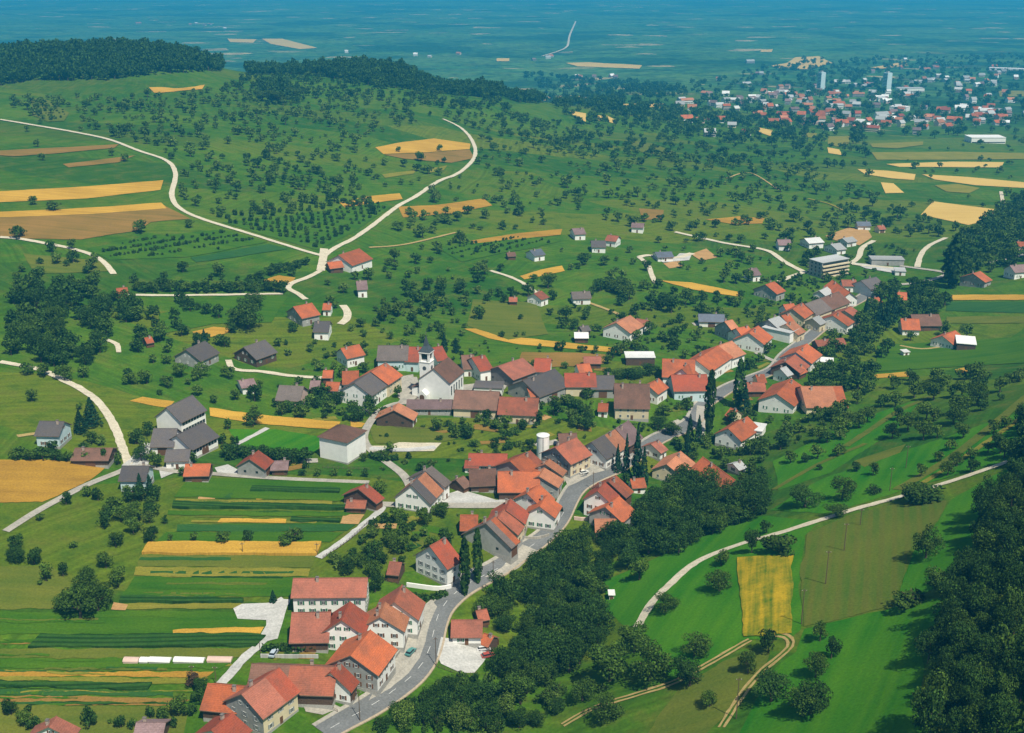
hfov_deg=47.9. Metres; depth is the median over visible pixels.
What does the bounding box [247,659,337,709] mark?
barn
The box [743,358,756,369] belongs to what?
fruit tree
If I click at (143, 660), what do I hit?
cold frame
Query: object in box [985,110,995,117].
town house
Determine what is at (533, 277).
fruit tree
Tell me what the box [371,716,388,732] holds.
bush
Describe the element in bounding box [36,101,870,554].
undergrowth
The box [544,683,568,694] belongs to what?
bush
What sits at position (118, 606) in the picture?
field
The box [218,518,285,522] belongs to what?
field
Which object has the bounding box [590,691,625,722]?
broadleaf tree
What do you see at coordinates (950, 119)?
town house
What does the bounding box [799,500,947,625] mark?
field
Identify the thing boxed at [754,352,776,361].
path
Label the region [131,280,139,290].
fruit tree
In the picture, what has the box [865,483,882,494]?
bush
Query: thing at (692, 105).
town house
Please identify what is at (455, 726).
bush
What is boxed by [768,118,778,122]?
town house
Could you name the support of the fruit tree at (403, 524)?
on the ground at (680, 42)
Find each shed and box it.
[116,285,127,297]
[134,716,170,732]
[142,335,153,347]
[270,457,290,475]
[309,378,321,393]
[325,260,343,272]
[325,379,341,393]
[345,498,366,513]
[375,403,418,427]
[386,558,405,582]
[450,475,469,492]
[464,458,478,472]
[472,606,489,627]
[481,633,499,651]
[505,251,516,259]
[509,295,516,304]
[527,387,536,397]
[557,431,576,443]
[574,330,588,342]
[577,324,590,334]
[583,354,601,368]
[597,400,608,417]
[624,351,655,365]
[628,477,646,493]
[636,318,650,331]
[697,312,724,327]
[724,407,742,422]
[744,381,765,396]
[752,373,766,384]
[795,364,807,379]
[812,338,845,348]
[820,357,833,362]
[874,224,885,232]
[893,267,905,275]
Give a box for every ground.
[0,0,1023,732]
[266,650,293,660]
[288,463,301,470]
[298,458,317,462]
[299,652,315,658]
[312,416,336,419]
[371,523,396,527]
[404,542,421,549]
[406,517,422,522]
[412,530,429,535]
[413,539,427,547]
[420,525,441,533]
[474,426,497,431]
[480,439,504,443]
[534,439,556,445]
[542,415,550,419]
[577,426,591,431]
[668,406,685,411]
[757,362,769,367]
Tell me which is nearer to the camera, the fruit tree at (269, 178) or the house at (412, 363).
the house at (412, 363)
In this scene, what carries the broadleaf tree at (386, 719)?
on the ground at (680, 42)
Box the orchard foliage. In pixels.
[9,83,1023,728]
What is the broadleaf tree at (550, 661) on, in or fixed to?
on the ground at (680, 42)
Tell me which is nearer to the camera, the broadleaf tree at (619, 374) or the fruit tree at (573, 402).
the fruit tree at (573, 402)
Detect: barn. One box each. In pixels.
[70,446,116,468]
[183,462,213,481]
[199,683,244,721]
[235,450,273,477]
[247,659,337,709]
[275,383,308,404]
[289,611,332,653]
[322,367,334,383]
[341,483,384,511]
[452,388,501,418]
[460,511,478,536]
[461,516,520,564]
[468,465,496,492]
[491,357,535,385]
[493,450,541,477]
[497,470,539,500]
[506,368,565,403]
[589,475,633,505]
[591,372,614,397]
[615,420,642,456]
[690,456,737,487]
[769,354,809,379]
[796,386,848,413]
[805,291,850,317]
[907,313,941,330]
[955,335,976,349]
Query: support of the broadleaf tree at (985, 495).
on the ground at (680, 42)
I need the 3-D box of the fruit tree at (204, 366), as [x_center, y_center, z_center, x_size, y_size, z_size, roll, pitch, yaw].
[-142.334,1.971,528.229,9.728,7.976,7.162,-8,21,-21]
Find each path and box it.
[0,119,324,255]
[0,236,116,273]
[0,360,132,463]
[3,464,369,531]
[17,432,34,436]
[107,339,120,351]
[122,443,151,464]
[136,293,282,295]
[217,599,290,682]
[225,360,321,378]
[238,427,269,444]
[286,270,321,298]
[315,506,385,557]
[316,248,327,270]
[324,119,476,256]
[338,305,351,324]
[362,401,409,485]
[369,445,435,450]
[370,232,455,247]
[383,502,503,507]
[398,377,417,402]
[490,270,537,292]
[542,21,575,55]
[561,638,748,723]
[563,640,751,726]
[590,302,618,313]
[634,460,1007,625]
[637,252,693,257]
[637,257,655,281]
[675,231,806,271]
[696,405,704,435]
[718,635,789,726]
[723,633,794,726]
[727,172,776,188]
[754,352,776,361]
[772,443,866,489]
[777,271,805,280]
[807,198,842,209]
[844,396,932,445]
[850,240,892,267]
[893,395,1023,489]
[900,265,943,284]
[900,345,938,348]
[914,237,946,266]
[921,419,1016,482]
[999,191,1003,199]
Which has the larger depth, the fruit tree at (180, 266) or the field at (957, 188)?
the field at (957, 188)
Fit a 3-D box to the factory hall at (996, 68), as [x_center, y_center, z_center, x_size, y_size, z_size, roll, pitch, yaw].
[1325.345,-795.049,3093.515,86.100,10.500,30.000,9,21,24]
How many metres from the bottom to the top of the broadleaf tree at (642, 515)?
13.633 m
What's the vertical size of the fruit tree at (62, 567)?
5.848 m
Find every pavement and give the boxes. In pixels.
[139,457,148,463]
[159,466,172,477]
[215,464,237,473]
[233,597,286,640]
[304,705,339,714]
[312,293,860,725]
[341,297,870,732]
[369,600,436,699]
[373,442,440,450]
[398,374,417,398]
[437,637,486,672]
[442,491,504,502]
[463,384,505,389]
[485,544,536,576]
[565,465,613,485]
[654,253,690,261]
[856,263,893,272]
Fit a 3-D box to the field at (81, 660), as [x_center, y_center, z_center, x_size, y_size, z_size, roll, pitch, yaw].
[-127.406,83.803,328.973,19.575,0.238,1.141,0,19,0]
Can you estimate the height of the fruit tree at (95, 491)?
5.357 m
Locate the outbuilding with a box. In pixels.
[406,397,452,415]
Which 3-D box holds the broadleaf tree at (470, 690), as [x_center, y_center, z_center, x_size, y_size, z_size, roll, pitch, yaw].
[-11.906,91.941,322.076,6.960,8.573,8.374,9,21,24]
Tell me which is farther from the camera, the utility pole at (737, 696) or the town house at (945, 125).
the town house at (945, 125)
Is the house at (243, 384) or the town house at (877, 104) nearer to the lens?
the house at (243, 384)
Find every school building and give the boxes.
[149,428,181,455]
[154,395,206,431]
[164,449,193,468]
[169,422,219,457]
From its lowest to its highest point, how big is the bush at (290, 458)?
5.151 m
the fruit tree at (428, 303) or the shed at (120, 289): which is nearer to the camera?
the shed at (120, 289)
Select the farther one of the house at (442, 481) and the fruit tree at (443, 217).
the fruit tree at (443, 217)
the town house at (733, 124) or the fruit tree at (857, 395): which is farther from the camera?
the town house at (733, 124)
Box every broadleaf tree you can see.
[5,549,25,562]
[17,320,36,337]
[18,312,40,327]
[19,330,43,349]
[23,289,46,307]
[36,338,58,362]
[41,334,57,342]
[42,305,65,324]
[51,591,78,611]
[58,582,96,618]
[71,567,97,590]
[73,346,93,363]
[76,307,101,326]
[80,580,113,610]
[87,291,114,311]
[88,328,109,352]
[131,445,149,460]
[193,677,209,690]
[225,302,264,328]
[236,291,265,307]
[253,90,267,100]
[265,89,284,103]
[329,391,345,403]
[374,713,392,726]
[389,700,406,710]
[390,699,415,728]
[414,698,433,724]
[422,684,440,701]
[430,689,454,715]
[438,674,457,690]
[444,701,471,730]
[453,681,479,705]
[456,672,468,686]
[469,698,503,728]
[472,592,500,613]
[475,679,501,701]
[486,569,513,601]
[486,645,509,677]
[487,596,514,617]
[489,691,515,718]
[491,581,514,602]
[493,614,517,631]
[498,676,517,697]
[499,584,522,607]
[500,649,528,674]
[500,671,534,704]
[501,659,521,677]
[504,643,527,667]
[507,635,531,654]
[507,706,528,728]
[509,568,531,589]
[514,614,539,634]
[517,627,534,642]
[518,656,536,679]
[520,577,547,603]
[520,618,538,633]
[521,608,542,619]
[522,633,558,668]
[524,550,557,569]
[524,661,555,683]
[524,709,547,726]
[526,558,553,569]
[528,550,554,558]
[529,568,550,580]
[529,623,553,646]
[534,595,555,608]
[534,606,554,626]
[535,654,555,676]
[537,604,569,636]
[538,630,571,663]
[539,537,560,556]
[540,575,567,594]
[545,593,563,609]
[545,659,562,677]
[547,588,568,607]
[548,623,568,641]
[549,696,565,713]
[550,536,571,556]
[551,552,573,567]
[552,528,581,552]
[552,578,578,593]
[553,603,570,624]
[553,634,582,665]
[557,635,584,672]
[558,550,583,573]
[562,582,583,604]
[562,601,582,617]
[562,617,595,644]
[566,528,590,544]
[567,537,594,561]
[567,571,578,584]
[568,603,603,628]
[569,604,593,626]
[571,551,590,567]
[571,677,596,700]
[572,640,589,663]
[573,564,600,594]
[574,521,594,539]
[574,538,593,552]
[574,585,596,601]
[579,628,597,643]
[582,606,615,635]
[586,592,610,613]
[587,624,606,646]
[587,640,629,681]
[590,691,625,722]
[592,560,610,580]
[593,548,613,565]
[596,528,615,544]
[598,537,623,557]
[600,521,619,542]
[607,520,634,546]
[611,367,628,377]
[617,620,649,652]
[618,544,641,566]
[620,527,638,546]
[621,537,643,557]
[628,367,645,378]
[629,508,654,531]
[630,500,655,521]
[631,636,676,684]
[633,496,653,516]
[636,521,669,554]
[641,362,660,374]
[641,485,665,505]
[644,512,662,527]
[649,415,668,429]
[654,502,666,515]
[654,591,679,612]
[657,529,681,553]
[660,473,688,490]
[660,499,683,512]
[662,480,685,505]
[663,420,681,434]
[667,490,692,507]
[669,522,688,540]
[671,517,689,533]
[672,655,703,686]
[675,462,698,478]
[678,480,703,505]
[680,631,713,657]
[682,521,704,543]
[683,497,714,516]
[685,505,704,531]
[694,466,719,486]
[702,475,722,496]
[702,515,723,533]
[704,569,732,590]
[706,502,729,524]
[708,502,725,514]
[710,488,728,504]
[715,478,737,502]
[723,485,744,504]
[726,504,746,516]
[728,484,752,496]
[732,480,743,487]
[739,492,758,503]
[741,476,763,494]
[745,496,769,507]
[746,491,768,514]
[751,472,772,490]
[751,667,793,701]
[757,486,774,503]
[784,686,818,715]
[789,483,825,507]
[793,678,833,714]
[803,651,829,676]
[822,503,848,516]
[829,475,857,499]
[900,482,938,503]
[910,687,948,732]
[912,668,950,722]
[913,523,945,558]
[913,629,945,663]
[923,565,950,593]
[927,651,953,677]
[932,577,967,617]
[934,630,948,656]
[936,607,956,641]
[938,641,963,669]
[938,706,970,732]
[939,574,972,599]
[940,667,961,692]
[940,690,960,721]
[942,596,969,622]
[944,608,971,651]
[944,620,980,658]
[945,401,969,424]
[945,557,972,584]
[951,545,976,572]
[951,683,974,710]
[953,659,973,685]
[954,652,984,668]
[958,581,985,620]
[958,615,978,636]
[959,557,975,584]
[959,684,984,727]
[962,698,995,732]
[964,664,995,701]
[965,554,981,580]
[966,381,989,404]
[966,632,1004,665]
[968,593,993,616]
[969,550,997,577]
[970,483,995,513]
[970,563,1000,593]
[971,526,1002,556]
[972,610,996,634]
[975,499,998,525]
[976,486,998,515]
[976,519,993,537]
[976,665,995,690]
[978,473,998,505]
[978,593,1002,619]
[979,559,1003,581]
[979,585,999,601]
[981,505,1014,531]
[981,675,996,704]
[983,692,1019,732]
[988,494,1018,518]
[988,660,1008,677]
[989,566,1017,603]
[990,485,1007,496]
[991,479,1023,519]
[992,603,1015,636]
[993,522,1008,548]
[995,549,1017,574]
[996,673,1020,704]
[997,472,1017,488]
[998,583,1023,611]
[1000,524,1023,555]
[1000,631,1023,671]
[1003,507,1021,527]
[1003,562,1023,602]
[1005,456,1023,480]
[1006,436,1023,458]
[1006,602,1023,633]
[1007,658,1023,701]
[1014,402,1023,434]
[1015,470,1023,492]
[1016,516,1023,549]
[1018,551,1023,561]
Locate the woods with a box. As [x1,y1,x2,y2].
[0,36,1023,732]
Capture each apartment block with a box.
[290,576,369,611]
[807,254,849,277]
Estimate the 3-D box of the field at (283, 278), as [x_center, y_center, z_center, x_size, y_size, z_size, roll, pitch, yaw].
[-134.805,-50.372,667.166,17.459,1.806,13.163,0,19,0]
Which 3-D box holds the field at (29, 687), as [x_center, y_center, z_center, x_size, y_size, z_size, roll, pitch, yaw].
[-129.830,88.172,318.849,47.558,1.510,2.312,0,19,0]
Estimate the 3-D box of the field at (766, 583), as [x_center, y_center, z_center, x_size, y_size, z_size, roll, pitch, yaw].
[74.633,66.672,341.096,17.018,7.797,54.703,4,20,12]
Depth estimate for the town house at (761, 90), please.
2331.43 m
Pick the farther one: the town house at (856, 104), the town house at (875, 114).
the town house at (856, 104)
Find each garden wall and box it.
[260,654,317,657]
[406,582,450,590]
[524,533,548,538]
[574,516,588,520]
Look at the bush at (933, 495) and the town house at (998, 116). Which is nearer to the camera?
the bush at (933, 495)
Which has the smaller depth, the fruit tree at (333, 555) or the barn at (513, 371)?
the fruit tree at (333, 555)
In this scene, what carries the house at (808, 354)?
on the ground at (680, 42)
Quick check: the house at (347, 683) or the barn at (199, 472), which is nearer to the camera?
the house at (347, 683)
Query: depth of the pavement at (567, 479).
448.56 m
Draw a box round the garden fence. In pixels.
[323,521,367,555]
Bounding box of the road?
[315,294,868,732]
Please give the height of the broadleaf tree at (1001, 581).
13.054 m
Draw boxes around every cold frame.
[122,657,139,663]
[139,657,148,663]
[148,656,171,662]
[173,656,205,662]
[207,656,232,662]
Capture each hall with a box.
[473,380,504,394]
[868,255,904,265]
[889,105,909,111]
[895,87,924,91]
[964,135,1005,143]
[989,67,1023,70]
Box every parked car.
[268,648,278,657]
[405,647,416,656]
[476,646,490,650]
[480,651,492,658]
[579,469,588,474]
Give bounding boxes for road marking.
[331,512,563,727]
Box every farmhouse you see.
[222,667,300,732]
[285,301,320,326]
[326,248,372,272]
[338,372,387,405]
[376,344,408,370]
[393,471,443,513]
[497,396,540,424]
[539,436,592,477]
[563,372,596,396]
[613,380,649,421]
[668,373,707,401]
[852,276,879,296]
[897,317,920,334]
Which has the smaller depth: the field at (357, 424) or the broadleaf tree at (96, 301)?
the field at (357, 424)
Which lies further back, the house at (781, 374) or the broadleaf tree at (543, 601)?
the house at (781, 374)
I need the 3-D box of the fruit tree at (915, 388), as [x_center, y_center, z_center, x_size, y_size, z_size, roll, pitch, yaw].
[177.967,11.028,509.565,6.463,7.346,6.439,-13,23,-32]
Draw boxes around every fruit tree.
[1,698,18,714]
[4,544,23,562]
[8,225,22,238]
[15,709,33,723]
[24,547,41,563]
[25,389,37,400]
[27,196,36,204]
[36,363,49,375]
[39,562,52,580]
[44,240,56,252]
[45,440,57,451]
[46,201,61,209]
[52,364,72,379]
[57,562,67,576]
[59,491,71,504]
[66,239,76,247]
[66,249,80,261]
[77,366,89,377]
[80,485,90,495]
[83,431,98,443]
[85,257,97,268]
[90,487,103,500]
[95,515,110,527]
[95,551,114,567]
[99,510,111,518]
[100,505,112,511]
[107,532,123,547]
[107,565,125,586]
[109,497,124,507]
[110,504,130,521]
[121,372,138,384]
[122,488,134,500]
[123,516,138,533]
[126,500,141,509]
[129,507,143,521]
[130,484,147,500]
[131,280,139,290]
[132,219,145,232]
[136,369,152,383]
[141,526,157,541]
[142,501,160,516]
[143,496,156,506]
[143,510,154,522]
[147,484,160,501]
[153,277,168,290]
[154,320,170,329]
[154,327,165,340]
[157,707,168,718]
[159,375,173,387]
[166,693,186,713]
[172,362,188,376]
[177,261,188,271]
[179,280,193,291]
[184,670,198,686]
[185,219,194,227]
[191,361,211,376]
[191,384,202,394]
[207,283,218,291]
[212,262,225,274]
[212,334,221,344]
[216,531,230,541]
[220,366,234,378]
[230,389,240,399]
[232,280,244,292]
[242,410,262,425]
[243,530,253,540]
[247,384,261,401]
[261,173,274,184]
[261,278,270,290]
[275,401,288,414]
[285,401,294,412]
[287,200,296,207]
[295,404,307,417]
[302,394,314,404]
[311,387,318,394]
[321,393,332,402]
[321,400,335,412]
[328,551,340,563]
[329,191,339,201]
[337,283,348,292]
[337,365,347,376]
[339,556,354,573]
[344,554,354,562]
[346,547,357,555]
[348,405,365,420]
[353,553,367,566]
[356,318,365,326]
[359,453,366,461]
[359,544,367,554]
[362,267,374,279]
[363,394,377,409]
[364,559,382,573]
[366,526,378,536]
[366,539,383,559]
[368,203,377,211]
[368,517,379,526]
[369,566,380,574]
[369,571,384,591]
[370,480,387,492]
[377,308,387,320]
[377,512,389,522]
[377,551,388,562]
[380,301,390,312]
[382,529,392,539]
[384,441,396,452]
[384,532,397,548]
[388,248,399,261]
[389,507,404,521]
[390,534,409,553]
[392,221,404,230]
[392,301,404,316]
[396,518,411,534]
[400,512,409,519]
[415,151,425,161]
[415,223,427,237]
[416,461,426,469]
[416,507,431,524]
[420,299,433,311]
[421,291,434,301]
[424,536,438,545]
[429,189,440,201]
[431,417,443,430]
[434,212,451,222]
[435,276,446,284]
[435,502,449,516]
[441,530,454,541]
[450,426,459,437]
[452,211,461,220]
[454,232,466,243]
[459,426,474,438]
[472,305,485,318]
[479,263,488,274]
[480,409,492,418]
[481,208,489,218]
[489,437,499,446]
[490,418,503,426]
[499,415,512,427]
[500,293,507,301]
[508,192,519,203]
[508,425,520,433]
[516,418,527,429]
[524,438,535,447]
[529,274,538,282]
[530,410,542,422]
[540,272,556,288]
[547,400,561,414]
[560,394,569,405]
[564,408,578,419]
[569,414,582,426]
[570,399,580,408]
[576,253,589,264]
[578,417,592,429]
[583,412,594,420]
[592,278,605,290]
[597,255,609,264]
[601,355,613,363]
[602,368,611,374]
[608,346,618,355]
[609,277,627,289]
[613,342,625,355]
[618,283,635,299]
[620,472,629,482]
[623,367,633,378]
[627,215,639,224]
[628,559,649,579]
[630,338,641,347]
[633,329,643,337]
[639,279,647,286]
[642,260,651,270]
[655,299,664,309]
[666,221,677,230]
[670,338,681,350]
[685,221,694,230]
[687,451,698,460]
[691,441,700,450]
[699,231,707,238]
[699,431,712,440]
[700,689,717,706]
[711,219,720,227]
[714,445,728,459]
[714,548,729,564]
[719,270,730,282]
[720,458,729,467]
[726,410,739,421]
[731,273,741,283]
[737,251,746,261]
[737,472,748,482]
[737,650,756,673]
[742,269,753,282]
[742,439,755,452]
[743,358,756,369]
[743,440,756,454]
[743,527,761,552]
[744,461,756,473]
[758,628,776,652]
[759,520,773,532]
[764,342,772,352]
[785,450,797,462]
[789,208,801,221]
[801,453,810,461]
[803,220,812,228]
[809,443,826,457]
[811,426,829,442]
[813,620,828,640]
[821,432,832,441]
[825,406,840,416]
[825,635,842,658]
[828,414,853,436]
[829,224,838,232]
[830,400,843,411]
[832,442,846,454]
[834,429,847,438]
[839,399,850,409]
[840,410,852,423]
[842,214,857,227]
[848,353,860,360]
[850,411,866,427]
[851,389,864,403]
[851,461,860,470]
[858,406,876,420]
[860,380,874,390]
[868,462,879,475]
[875,394,889,406]
[882,422,901,438]
[888,374,902,388]
[888,391,903,406]
[891,406,903,419]
[895,411,918,430]
[907,370,919,384]
[908,383,922,397]
[914,419,932,439]
[915,401,936,419]
[917,463,927,475]
[918,379,928,393]
[923,380,943,399]
[926,407,941,421]
[929,367,943,378]
[929,424,944,437]
[931,372,952,389]
[932,451,944,460]
[938,320,950,332]
[939,460,955,475]
[944,439,957,449]
[946,384,960,394]
[948,394,973,410]
[948,450,964,465]
[954,380,969,394]
[954,421,970,437]
[955,369,967,379]
[959,323,973,335]
[964,363,973,378]
[966,446,979,457]
[966,457,980,472]
[969,373,980,383]
[971,365,988,379]
[972,361,984,366]
[976,398,989,410]
[982,442,994,452]
[988,419,1002,432]
[991,431,1007,453]
[994,377,1010,391]
[998,373,1013,383]
[998,439,1012,457]
[999,416,1013,426]
[1013,370,1023,381]
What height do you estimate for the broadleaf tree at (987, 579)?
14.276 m
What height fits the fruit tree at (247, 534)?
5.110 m
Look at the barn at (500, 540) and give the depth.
393.94 m
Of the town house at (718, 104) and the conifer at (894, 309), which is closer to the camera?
the conifer at (894, 309)
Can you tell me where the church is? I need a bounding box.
[412,336,464,398]
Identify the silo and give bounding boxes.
[537,432,549,459]
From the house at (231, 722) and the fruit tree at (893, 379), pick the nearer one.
the house at (231, 722)
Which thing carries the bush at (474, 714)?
on the ground at (680, 42)
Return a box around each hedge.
[261,642,315,652]
[367,451,398,461]
[412,588,448,600]
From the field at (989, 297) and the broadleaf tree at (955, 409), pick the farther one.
the field at (989, 297)
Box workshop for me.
[754,314,786,328]
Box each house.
[30,716,80,732]
[34,419,71,448]
[118,462,154,493]
[173,340,219,367]
[196,712,252,732]
[232,339,277,366]
[236,378,256,394]
[313,320,332,339]
[317,424,366,464]
[321,601,368,650]
[322,302,332,315]
[324,662,359,706]
[325,629,397,696]
[335,344,365,367]
[342,368,358,386]
[355,279,367,297]
[355,362,402,396]
[366,601,409,652]
[376,585,425,638]
[404,346,421,371]
[406,465,451,500]
[413,537,460,585]
[432,343,447,365]
[450,619,482,647]
[460,353,473,376]
[467,354,492,380]
[468,450,507,468]
[486,509,524,547]
[489,498,529,539]
[512,484,555,509]
[525,248,545,261]
[526,289,549,306]
[526,494,562,531]
[533,467,563,498]
[534,355,552,374]
[535,459,566,484]
[569,227,585,239]
[570,290,591,304]
[574,363,591,372]
[582,481,619,515]
[585,429,629,470]
[587,495,633,526]
[590,239,605,252]
[593,518,616,539]
[603,315,643,340]
[605,233,621,246]
[631,222,644,233]
[641,439,667,460]
[647,378,668,404]
[651,451,695,481]
[653,250,673,261]
[662,358,694,386]
[674,101,684,106]
[674,362,697,373]
[679,98,693,103]
[679,114,692,122]
[687,104,696,109]
[690,345,732,378]
[703,128,716,136]
[709,100,717,106]
[713,416,757,449]
[714,102,723,107]
[714,318,737,339]
[714,341,745,368]
[722,104,730,109]
[726,459,746,474]
[727,122,736,127]
[728,325,749,341]
[733,325,773,353]
[744,267,761,281]
[745,59,754,62]
[754,280,785,300]
[754,422,766,437]
[758,378,801,413]
[760,88,767,93]
[761,325,797,342]
[766,103,773,109]
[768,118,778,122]
[770,93,777,98]
[772,365,793,381]
[775,238,790,250]
[776,84,783,89]
[778,301,794,315]
[779,320,805,341]
[779,343,821,371]
[780,302,813,326]
[780,313,793,322]
[785,98,790,104]
[788,107,799,112]
[797,111,806,117]
[799,236,824,248]
[804,314,826,331]
[811,286,831,297]
[818,116,825,122]
[822,311,854,333]
[823,123,834,130]
[824,96,831,100]
[824,242,846,254]
[824,280,856,305]
[825,109,839,115]
[830,103,843,108]
[833,305,859,326]
[838,236,857,246]
[839,278,856,291]
[841,119,849,125]
[842,110,851,116]
[844,104,851,108]
[847,117,855,124]
[852,92,864,96]
[852,101,860,106]
[854,111,861,117]
[854,220,871,229]
[863,125,880,131]
[868,89,876,94]
[872,102,880,107]
[873,111,888,117]
[875,116,885,122]
[880,120,891,125]
[883,98,891,103]
[888,109,897,115]
[894,117,902,123]
[896,290,906,300]
[897,120,905,126]
[912,127,920,134]
[914,119,924,124]
[925,78,932,82]
[929,330,960,348]
[934,119,944,125]
[941,107,950,113]
[941,122,953,128]
[946,116,962,123]
[954,87,962,91]
[954,105,968,111]
[959,271,992,287]
[962,94,969,99]
[969,113,978,119]
[970,97,976,102]
[970,106,979,112]
[978,108,991,112]
[978,117,985,123]
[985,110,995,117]
[991,120,999,124]
[994,113,1005,118]
[1003,264,1023,279]
[1005,97,1014,102]
[1015,240,1023,249]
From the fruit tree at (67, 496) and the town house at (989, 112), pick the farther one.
the town house at (989, 112)
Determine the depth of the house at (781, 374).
558.83 m
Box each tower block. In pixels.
[817,70,825,89]
[882,71,892,88]
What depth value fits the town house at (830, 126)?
1623.14 m
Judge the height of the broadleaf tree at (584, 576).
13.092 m
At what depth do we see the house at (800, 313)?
648.62 m
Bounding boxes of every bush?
[224,451,236,460]
[255,207,262,214]
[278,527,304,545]
[286,455,295,465]
[302,460,308,467]
[359,195,366,200]
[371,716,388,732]
[373,449,389,454]
[388,515,395,522]
[399,716,412,732]
[405,451,411,458]
[415,691,433,704]
[421,725,428,732]
[427,459,434,465]
[429,712,435,726]
[431,711,443,732]
[433,679,442,692]
[436,708,447,718]
[443,419,452,426]
[451,720,462,731]
[453,682,461,695]
[455,694,471,716]
[456,670,469,685]
[464,708,480,722]
[464,715,479,732]
[470,672,479,682]
[482,670,494,682]
[488,717,503,732]
[490,709,505,729]
[492,447,500,452]
[515,440,523,447]
[534,690,554,703]
[544,676,555,685]
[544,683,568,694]
[546,697,561,713]
[550,691,560,699]
[596,683,608,691]
[727,448,734,455]
[741,411,747,416]
[759,533,797,556]
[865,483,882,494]
[892,587,924,609]
[901,481,945,504]
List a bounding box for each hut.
[608,589,614,599]
[900,349,909,354]
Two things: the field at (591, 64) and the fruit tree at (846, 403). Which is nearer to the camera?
the fruit tree at (846, 403)
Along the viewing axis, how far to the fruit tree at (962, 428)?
427.76 m
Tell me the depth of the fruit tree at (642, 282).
699.71 m
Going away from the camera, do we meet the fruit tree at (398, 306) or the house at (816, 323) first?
the fruit tree at (398, 306)
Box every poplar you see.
[457,536,470,595]
[471,527,483,582]
[704,369,716,431]
[733,358,746,407]
[943,240,954,282]
[945,232,964,287]
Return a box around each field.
[0,144,117,155]
[0,180,162,201]
[0,202,165,216]
[0,205,189,238]
[0,459,103,502]
[0,566,69,609]
[0,610,264,634]
[0,618,98,620]
[0,619,105,622]
[0,641,31,643]
[0,647,250,658]
[0,653,49,655]
[0,657,237,669]
[0,669,113,671]
[0,670,213,676]
[0,676,206,683]
[0,679,151,690]
[0,687,49,687]
[0,689,172,696]
[0,695,187,705]
[0,696,77,698]
[0,701,163,705]
[0,704,187,732]
[3,639,33,640]
[4,691,43,693]
[15,701,100,703]
[20,690,194,692]
[23,253,112,272]
[28,632,265,647]
[31,98,68,121]
[32,659,99,661]
[44,667,166,670]
[47,671,105,674]
[51,701,200,703]
[64,155,134,166]
[72,701,200,704]
[82,614,175,617]
[87,229,266,259]
[98,690,197,692]
[106,666,157,669]
[111,602,127,609]
[119,594,243,603]
[122,576,305,596]
[126,603,242,609]
[131,397,173,406]
[134,566,309,576]
[137,555,314,567]
[137,586,276,588]
[139,556,230,559]
[142,541,321,555]
[144,592,233,593]
[149,85,203,92]
[150,570,293,573]
[154,588,208,589]
[157,531,342,541]
[159,296,287,332]
[162,575,246,576]
[166,582,266,584]
[168,510,350,516]
[172,500,345,510]
[173,627,263,633]
[174,478,364,500]
[176,499,331,503]
[177,524,355,531]
[177,571,211,573]
[190,576,282,578]
[191,244,286,261]
[191,520,316,522]
[193,327,229,336]
[195,515,242,517]
[199,500,252,501]
[210,408,339,428]
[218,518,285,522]
[220,512,343,513]
[223,202,390,249]
[223,523,322,524]
[228,39,255,42]
[228,429,319,454]
[250,485,339,492]
[256,510,319,512]
[263,39,315,48]
[265,275,294,282]
[290,516,340,522]
[340,193,401,206]
[341,514,363,523]
[351,421,364,426]
[370,426,459,443]
[376,138,469,153]
[382,170,415,177]
[384,149,472,162]
[398,198,491,216]
[430,166,445,171]
[443,237,561,261]
[466,328,622,352]
[467,299,547,339]
[472,229,561,242]
[497,58,508,60]
[520,352,605,366]
[521,266,564,278]
[568,62,641,68]
[570,111,585,121]
[603,516,817,679]
[626,140,672,155]
[639,208,663,219]
[648,646,771,732]
[663,280,737,295]
[664,261,680,267]
[693,249,715,259]
[706,216,763,223]
[737,555,793,635]
[740,597,945,732]
[759,128,772,135]
[771,414,1021,513]
[772,56,831,68]
[773,398,921,489]
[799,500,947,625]
[802,133,816,137]
[826,228,871,244]
[827,147,841,154]
[828,136,849,145]
[855,444,905,466]
[858,169,915,179]
[871,63,905,68]
[871,141,922,147]
[872,152,1023,159]
[875,372,906,377]
[876,337,1023,370]
[881,182,903,192]
[889,162,1003,166]
[897,470,1007,602]
[921,201,993,224]
[923,174,1023,187]
[935,184,978,192]
[946,302,1023,312]
[947,316,1023,323]
[952,294,1023,299]
[999,91,1023,95]
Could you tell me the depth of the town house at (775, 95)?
2220.56 m
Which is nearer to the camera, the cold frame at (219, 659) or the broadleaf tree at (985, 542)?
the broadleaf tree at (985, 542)
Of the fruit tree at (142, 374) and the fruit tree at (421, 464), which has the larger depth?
the fruit tree at (142, 374)
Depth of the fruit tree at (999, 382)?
487.94 m
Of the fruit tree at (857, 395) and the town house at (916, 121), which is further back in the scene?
the town house at (916, 121)
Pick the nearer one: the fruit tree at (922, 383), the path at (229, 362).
the fruit tree at (922, 383)
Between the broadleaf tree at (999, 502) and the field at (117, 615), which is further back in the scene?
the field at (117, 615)
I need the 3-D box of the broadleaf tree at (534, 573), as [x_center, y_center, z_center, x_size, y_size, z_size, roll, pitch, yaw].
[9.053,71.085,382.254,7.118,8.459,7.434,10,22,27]
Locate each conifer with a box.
[73,409,89,433]
[82,397,104,426]
[136,473,143,489]
[143,474,157,499]
[201,329,209,343]
[269,590,276,603]
[441,332,447,350]
[452,338,459,352]
[612,444,621,472]
[621,433,630,473]
[629,423,642,478]
[637,446,648,485]
[683,426,691,455]
[685,414,694,437]
[693,415,703,442]
[737,383,750,411]
[863,297,869,318]
[874,294,882,325]
[882,288,890,330]
[891,287,897,322]
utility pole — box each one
[356,690,360,719]
[736,677,741,718]
[801,589,806,623]
[825,552,830,583]

